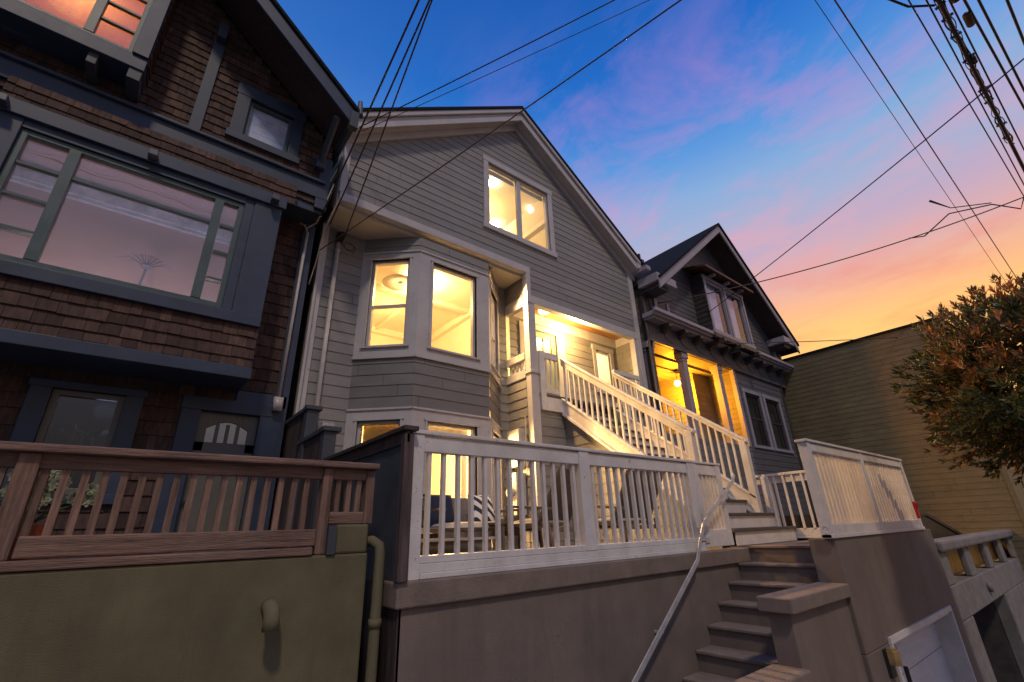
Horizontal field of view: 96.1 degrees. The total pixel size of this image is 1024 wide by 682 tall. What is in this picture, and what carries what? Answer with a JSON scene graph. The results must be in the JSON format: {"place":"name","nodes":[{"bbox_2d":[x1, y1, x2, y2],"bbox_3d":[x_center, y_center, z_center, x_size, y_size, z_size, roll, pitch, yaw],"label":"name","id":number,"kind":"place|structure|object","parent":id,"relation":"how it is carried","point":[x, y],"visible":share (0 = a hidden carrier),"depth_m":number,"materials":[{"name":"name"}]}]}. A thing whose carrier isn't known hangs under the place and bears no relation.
{"place":"outdoors","nodes":[
{"label":"outdoors","id":0,"kind":"place"},
{"bbox_2d":[277,0,1023,396],"label":"sky","id":1,"kind":"structure","parent":0,"point":[755,119],"materials":[{"name":"blue"}]},
{"bbox_2d":[707,543,736,549],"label":"patio","id":2,"kind":"structure","parent":0,"point":[723,547],"depth_m":6.31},
{"bbox_2d":[265,106,651,555],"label":"gray house","id":3,"kind":"structure","parent":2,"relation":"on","point":[455,295],"depth_m":8.67,"materials":[{"name":"paint"}]},
{"bbox_2d":[352,417,403,445],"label":"window","id":4,"kind":"structure","parent":3,"relation":"in","point":[395,421],"depth_m":6.89,"materials":[{"name":"white paint"}]},
{"bbox_2d":[330,0,430,224],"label":"service cable","id":5,"kind":"object","parent":3,"relation":"attached to","point":[413,36],"visible":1,"depth_m":5.83,"materials":[{"name":"black rubber"}]},
{"bbox_2d":[359,256,412,348],"bbox_3d":[-2.058,-0.642,7.731,0.788,1.685,0.218,-3,-22,3],"label":"window","id":6,"kind":"structure","parent":3,"relation":"in","point":[370,299],"depth_m":7.70,"materials":[{"name":"white paint"}]},
{"bbox_2d":[343,0,432,239],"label":"service cable","id":7,"kind":"object","parent":3,"relation":"attached to","point":[428,9],"visible":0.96,"depth_m":5.99,"materials":[{"name":"black rubber"}]},
{"bbox_2d":[422,418,479,496],"bbox_3d":[-0.956,1.973,7.081,1.045,1.445,0.218,15,-28,-36],"label":"window","id":8,"kind":"structure","parent":3,"relation":"in","point":[471,427],"depth_m":7.26,"materials":[{"name":"white paint"}]},
{"bbox_2d":[427,259,480,360],"bbox_3d":[-1.044,-0.521,8.112,1.045,1.685,0.218,15,-28,-36],"label":"window","id":9,"kind":"structure","parent":3,"relation":"in","point":[474,287],"depth_m":8.22,"materials":[{"name":"white paint"}]},
{"bbox_2d":[359,0,614,127],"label":"service cable","id":10,"kind":"object","parent":3,"relation":"attached to","point":[492,61],"visible":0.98,"depth_m":7.17,"materials":[{"name":"black rubber"}]},
{"bbox_2d":[490,283,500,377],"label":"window","id":11,"kind":"structure","parent":3,"relation":"in","point":[492,303],"depth_m":9.16,"materials":[{"name":"white paint"}]},
{"bbox_2d":[492,428,503,519],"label":"window","id":12,"kind":"structure","parent":3,"relation":"in","point":[495,432],"depth_m":8.02,"materials":[{"name":"white paint"}]},
{"bbox_2d":[362,0,648,130],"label":"service cable","id":13,"kind":"object","parent":3,"relation":"attached to","point":[508,65],"visible":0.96,"depth_m":7.24,"materials":[{"name":"black rubber"}]},
{"bbox_2d":[482,154,557,258],"bbox_3d":[0.146,-2.909,10.142,2.020,1.870,0.190,15,-28,-36],"label":"window","id":14,"kind":"structure","parent":3,"relation":"in","point":[519,180],"depth_m":10.17,"materials":[{"name":"white paint"}]},
{"bbox_2d":[536,331,558,395],"bbox_3d":[0.635,0.584,9.979,0.950,1.700,0.050,15,-28,-36],"label":"front door","id":15,"kind":"structure","parent":3,"relation":"in","point":[544,336],"depth_m":10.26,"materials":[{"name":"white wood"}]},
{"bbox_2d":[537,350,563,412],"bbox_3d":[0.756,0.795,8.953,0.590,1.180,0.075,15,-28,-36],"label":"porch guard rail","id":16,"kind":"object","parent":3,"relation":"on","point":[550,404],"visible":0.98,"depth_m":8.86,"materials":[{"name":"white paint"}]},
{"bbox_2d":[591,344,615,395],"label":"window","id":17,"kind":"structure","parent":3,"relation":"in","point":[608,353],"depth_m":11.41,"materials":[{"name":"white paint"}]},
{"bbox_2d":[612,369,642,412],"bbox_3d":[2.639,1.139,10.446,0.930,0.860,0.060,15,-28,-36],"label":"porch guard rail","id":18,"kind":"object","parent":3,"relation":"on","point":[630,376],"visible":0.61,"depth_m":10.53,"materials":[{"name":"white paint"}]},
{"bbox_2d":[421,497,519,553],"bbox_3d":[-0.598,2.396,5.954,1.200,0.760,0.853,15,-28,-36],"label":"outdoor sofa","id":19,"kind":"object","parent":2,"relation":"on","point":[449,530],"visible":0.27,"depth_m":5.70,"materials":[{"name":"grey fabric"}]},
{"bbox_2d":[423,494,453,526],"bbox_3d":[-0.935,2.181,5.929,0.420,0.399,0.213,15,-28,-36],"label":"cushion","id":20,"kind":"object","parent":19,"relation":"on","point":[449,515],"visible":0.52,"depth_m":5.88,"materials":[{"name":"blue fabric"}]},
{"bbox_2d":[467,495,494,521],"bbox_3d":[-0.414,2.314,6.295,0.213,0.399,0.420,-21,-29,38],"label":"cushion","id":21,"kind":"object","parent":19,"relation":"on","point":[478,509],"visible":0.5,"depth_m":6.24,"materials":[{"name":"fabric"}]},
{"bbox_2d":[488,522,538,549],"bbox_3d":[-0.003,2.486,5.766,0.600,0.410,0.400,15,-28,-36],"label":"patio table","id":22,"kind":"object","parent":2,"relation":"on","point":[503,524],"visible":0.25,"depth_m":5.51,"materials":[{"name":"brown wood"}]},
{"bbox_2d":[505,467,573,547],"bbox_3d":[0.448,2.056,5.476,0.832,0.961,0.645,-19,-28,35],"label":"patio chair","id":23,"kind":"object","parent":2,"relation":"on","point":[528,524],"visible":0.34,"depth_m":5.35,"materials":[{"name":"grey wood"}]},
{"bbox_2d":[597,470,662,541],"bbox_3d":[1.505,2.223,5.970,0.645,0.961,0.832,11,-26,-29],"label":"patio chair","id":24,"kind":"object","parent":2,"relation":"on","point":[630,507],"visible":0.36,"depth_m":5.85,"materials":[{"name":"grey wood"}]},
{"bbox_2d":[561,398,796,547],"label":"porch stairs","id":25,"kind":"structure","parent":2,"relation":"on","point":[747,522],"depth_m":7.62,"materials":[{"name":"white paint"}]},
{"bbox_2d":[610,404,622,437],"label":"potted grass","id":26,"kind":"object","parent":25,"relation":"on","point":[619,428],"depth_m":8.18,"materials":[{"name":"plant"}]},
{"bbox_2d":[559,358,699,478],"bbox_3d":[1.846,1.391,7.780,0.110,3.151,2.590,15,-28,-36],"label":"stair railing","id":27,"kind":"object","parent":25,"relation":"on","point":[686,431],"visible":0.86,"depth_m":7.66,"materials":[{"name":"white paint"}]},
{"bbox_2d":[611,372,763,512],"bbox_3d":[3.103,1.758,8.709,0.110,3.201,2.590,15,-28,-36],"label":"stair railing","id":28,"kind":"object","parent":25,"relation":"on","point":[749,472],"visible":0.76,"depth_m":8.15,"materials":[{"name":"white paint"}]},
{"bbox_2d":[815,0,1011,290],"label":"street cable","id":29,"kind":"object","parent":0,"point":[898,123],"visible":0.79,"depth_m":9.25,"materials":[{"name":"black rubber"}]},
{"bbox_2d":[834,0,1016,277],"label":"street cable","id":30,"kind":"object","parent":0,"point":[856,33],"visible":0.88,"depth_m":9.20,"materials":[{"name":"black rubber"}]},
{"bbox_2d":[908,0,1023,196],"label":"street cable","id":31,"kind":"object","parent":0,"point":[927,32],"visible":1,"depth_m":8.07,"materials":[{"name":"black rubber"}]},
{"bbox_2d":[910,198,1023,237],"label":"drop wire","id":32,"kind":"object","parent":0,"point":[934,202],"visible":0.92,"depth_m":11.28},
{"bbox_2d":[935,0,1023,172],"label":"street cable","id":33,"kind":"object","parent":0,"point":[951,25],"visible":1,"depth_m":7.90,"materials":[{"name":"black rubber"}]},
{"bbox_2d":[888,0,1014,143],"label":"cable splice","id":34,"kind":"object","parent":33,"relation":"attached to","point":[968,18],"visible":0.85,"depth_m":7.17,"materials":[{"name":"black rubber"}]},
{"bbox_2d":[925,0,1023,184],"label":"street cable","id":35,"kind":"object","parent":34,"relation":"attached to","point":[946,38],"visible":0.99,"depth_m":8.00,"materials":[{"name":"black rubber"}]},
{"bbox_2d":[948,0,1023,150],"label":"street cable","id":36,"kind":"object","parent":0,"point":[980,62],"visible":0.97,"depth_m":7.82,"materials":[{"name":"black rubber"}]},
{"bbox_2d":[963,0,1023,109],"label":"street cable","id":37,"kind":"object","parent":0,"point":[967,5],"visible":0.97,"depth_m":7.49,"materials":[{"name":"black rubber"}]},
{"bbox_2d":[977,0,1023,91],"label":"street cable","id":38,"kind":"object","parent":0,"point":[998,40],"visible":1,"depth_m":7.33,"materials":[{"name":"black rubber"}]},
{"bbox_2d":[1005,0,1023,44],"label":"street cable","id":39,"kind":"object","parent":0,"point":[1010,8],"visible":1,"depth_m":7.02,"materials":[{"name":"black rubber"}]},
{"bbox_3d":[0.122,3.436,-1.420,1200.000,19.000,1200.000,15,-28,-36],"label":"ground","id":40,"kind":"structure","parent":0,"visible":0},
{"bbox_2d":[0,524,367,681],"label":"garden wall","id":41,"kind":"structure","parent":40,"relation":"on","point":[201,621],"depth_m":2.46,"materials":[{"name":"green paint"}]},
{"bbox_2d":[0,441,379,572],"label":"wooden railing","id":42,"kind":"object","parent":41,"relation":"on","point":[27,461],"visible":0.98,"depth_m":2.55,"materials":[{"name":"brown wood"}]},
{"bbox_2d":[261,599,279,631],"bbox_3d":[-1.372,1.559,2.618,0.090,0.156,0.155,15,-28,-36],"label":"vent pipe","id":43,"kind":"object","parent":41,"relation":"attached to","point":[270,609],"visible":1,"depth_m":2.58,"materials":[{"name":"green paint"}]},
{"bbox_2d":[365,536,384,681],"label":"drain pipe","id":44,"kind":"object","parent":41,"relation":"attached to","point":[375,619],"visible":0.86,"depth_m":3.02,"materials":[{"name":"grey metal"}]},
{"bbox_2d":[324,425,418,681],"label":"boundary fence","id":45,"kind":"object","parent":40,"relation":"on","point":[391,452],"visible":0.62,"depth_m":3.37,"materials":[{"name":"wood"}]},
{"bbox_2d":[382,548,750,681],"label":"retaining wall","id":46,"kind":"structure","parent":40,"relation":"on","point":[595,622],"depth_m":3.80,"materials":[{"name":"brown paint"}]},
{"bbox_2d":[269,404,341,548],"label":"stair side wall","id":47,"kind":"structure","parent":46,"relation":"on","point":[305,439],"depth_m":5.18,"materials":[{"name":"wood"}]},
{"bbox_2d":[408,430,706,580],"bbox_3d":[0.725,1.574,4.466,3.830,1.035,0.125,15,-28,-36],"label":"picket fence","id":48,"kind":"object","parent":46,"relation":"on","point":[588,547],"visible":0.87,"depth_m":4.15,"materials":[{"name":"white paint"}]},
{"bbox_2d":[692,461,734,547],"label":"picket gate","id":49,"kind":"structure","parent":48,"relation":"attached to","point":[710,490],"depth_m":5.77,"materials":[{"name":"white paint"}]},
{"bbox_2d":[632,473,734,681],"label":"handrail","id":50,"kind":"object","parent":46,"relation":"attached to","point":[643,664],"visible":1,"depth_m":4.66,"materials":[{"name":"metal"}]},
{"bbox_2d":[632,223,815,530],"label":"charcoal house","id":51,"kind":"structure","parent":40,"relation":"on","point":[693,362],"depth_m":13.84,"materials":[{"name":"grey wood"}]},
{"bbox_2d":[701,274,735,339],"bbox_3d":[6.119,-0.975,13.749,1.267,1.900,0.180,15,-28,-36],"label":"window","id":52,"kind":"structure","parent":51,"relation":"in","point":[706,280],"depth_m":13.89,"materials":[{"name":"grey wood"}]},
{"bbox_2d":[723,286,755,348],"bbox_3d":[7.064,-0.717,14.454,1.267,1.900,0.182,15,-28,-36],"label":"window","id":53,"kind":"structure","parent":51,"relation":"in","point":[738,297],"depth_m":14.66,"materials":[{"name":"grey wood"}]},
{"bbox_2d":[741,387,775,450],"bbox_3d":[7.376,2.375,13.932,1.270,1.790,0.190,15,-28,-36],"label":"window","id":54,"kind":"structure","parent":51,"relation":"in","point":[768,445],"depth_m":14.03,"materials":[{"name":"grey wood"}]},
{"bbox_2d":[761,394,794,453],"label":"window","id":55,"kind":"structure","parent":51,"relation":"in","point":[778,409],"depth_m":14.83,"materials":[{"name":"grey wood"}]},
{"bbox_2d":[724,337,897,343],"bbox_3d":[11.208,-0.178,13.885,10.565,0.819,0.022,1,-23,-8],"label":"street cable","id":56,"kind":"object","parent":51,"relation":"attached to","point":[809,341],"visible":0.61,"depth_m":13.41,"materials":[{"name":"black rubber"}]},
{"bbox_2d":[658,197,1023,303],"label":"street cable","id":57,"kind":"object","parent":51,"relation":"attached to","point":[847,257],"visible":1,"depth_m":10.90,"materials":[{"name":"black rubber"}]},
{"bbox_2d":[708,58,1023,312],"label":"street cable","id":58,"kind":"object","parent":51,"relation":"attached to","point":[883,173],"visible":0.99,"depth_m":8.78,"materials":[{"name":"black rubber"}]},
{"bbox_2d":[682,540,818,681],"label":"concrete steps","id":59,"kind":"structure","parent":40,"relation":"on","point":[742,643],"depth_m":4.96,"materials":[{"name":"grey concrete"}]},
{"bbox_2d":[732,529,983,681],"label":"garage","id":60,"kind":"structure","parent":40,"relation":"on","point":[857,608],"depth_m":4.92,"materials":[{"name":"brown paint"}]},
{"bbox_2d":[755,470,821,537],"bbox_3d":[4.557,2.494,7.039,0.170,0.990,1.600,15,-28,-36],"label":"side fence","id":61,"kind":"object","parent":60,"relation":"on","point":[765,481],"visible":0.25,"depth_m":7.28,"materials":[{"name":"white paint"}]},
{"bbox_2d":[794,438,924,538],"bbox_3d":[4.748,1.994,6.121,3.740,1.039,0.130,15,-28,-36],"label":"picket fence","id":62,"kind":"object","parent":60,"relation":"on","point":[854,492],"visible":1,"depth_m":5.74,"materials":[{"name":"white paint"},{"name":"wood"}]},
{"bbox_2d":[912,501,920,517],"bbox_3d":[6.075,2.530,6.902,0.060,0.240,0.062,15,-28,-36],"label":"wind ornament","id":63,"kind":"object","parent":62,"relation":"hanging from","point":[915,504],"visible":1,"depth_m":6.89,"materials":[{"name":"red"}]},
{"bbox_2d":[882,647,902,678],"bbox_3d":[3.859,3.248,4.645,0.120,0.255,0.120,15,-28,-36],"label":"wall light","id":64,"kind":"object","parent":60,"relation":"attached to","point":[892,657],"visible":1,"depth_m":4.63,"materials":[{"name":"black plastic"}]},
{"bbox_2d":[894,622,952,681],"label":"garage door","id":65,"kind":"structure","parent":60,"relation":"in","point":[923,659],"depth_m":5.93,"materials":[{"name":"white metal"}]},
{"bbox_2d":[781,318,1023,569],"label":"olive building","id":66,"kind":"structure","parent":40,"relation":"on","point":[841,394],"depth_m":13.73,"materials":[{"name":"beige wood"}]},
{"bbox_2d":[934,530,1023,681],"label":"garage parapet","id":67,"kind":"structure","parent":40,"relation":"on","point":[986,583],"depth_m":8.86,"materials":[{"name":"grey concrete"}]},
{"bbox_2d":[972,602,1022,681],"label":"garage door","id":68,"kind":"structure","parent":67,"relation":"in","point":[1002,660],"depth_m":8.97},
{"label":"sidewalk","id":69,"kind":"structure","parent":0,"visible":0},
{"bbox_2d":[888,272,1023,492],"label":"magnolia tree","id":70,"kind":"object","parent":69,"relation":"on","point":[981,394],"visible":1,"depth_m":5.22,"materials":[{"name":"green plant"}]},
{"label":"terrace","id":71,"kind":"structure","parent":0,"visible":0},
{"bbox_2d":[0,469,98,560],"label":"succulent plant","id":72,"kind":"object","parent":71,"relation":"on","point":[89,496],"visible":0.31,"depth_m":2.59,"materials":[{"name":"green plant"}]},
{"bbox_2d":[0,0,362,559],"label":"shingled house","id":73,"kind":"structure","parent":71,"relation":"on","point":[166,166],"depth_m":5.75,"materials":[{"name":"brown wood"}]},
{"bbox_2d":[0,377,148,504],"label":"window","id":74,"kind":"structure","parent":73,"relation":"in","point":[122,430],"depth_m":4.92,"materials":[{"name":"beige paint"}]},
{"bbox_2d":[16,0,171,60],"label":"window","id":75,"kind":"structure","parent":73,"relation":"in","point":[145,36],"depth_m":5.73,"materials":[{"name":"white wood"}]},
{"bbox_2d":[0,127,244,306],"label":"window","id":76,"kind":"structure","parent":73,"relation":"in","point":[35,248],"depth_m":5.17,"materials":[{"name":"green wood"}]},
{"bbox_2d":[169,411,258,552],"bbox_3d":[-3.541,1.862,5.471,0.650,2.030,0.120,15,-28,-36],"label":"front door","id":77,"kind":"structure","parent":73,"relation":"in","point":[217,433],"depth_m":5.64,"materials":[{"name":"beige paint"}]},
{"bbox_2d":[225,82,306,164],"bbox_3d":[-3.697,-3.243,6.975,0.980,1.040,0.200,15,-28,-36],"label":"window","id":78,"kind":"structure","parent":73,"relation":"in","point":[248,98],"depth_m":6.93,"materials":[{"name":"grey wood"}]},
{"bbox_2d":[315,0,419,227],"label":"service cable","id":79,"kind":"object","parent":73,"relation":"attached to","point":[390,63],"visible":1,"depth_m":5.74,"materials":[{"name":"black rubber"}]},
{"bbox_2d":[320,0,681,249],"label":"service cable","id":80,"kind":"object","parent":73,"relation":"attached to","point":[654,18],"visible":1,"depth_m":5.48,"materials":[{"name":"black rubber"}]},
{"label":"yard","id":81,"kind":"structure","parent":0,"visible":0},
{"bbox_2d":[780,512,961,538],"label":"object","id":82,"kind":"object","parent":81,"relation":"on","point":[937,528],"visible":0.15,"depth_m":9.47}
]}

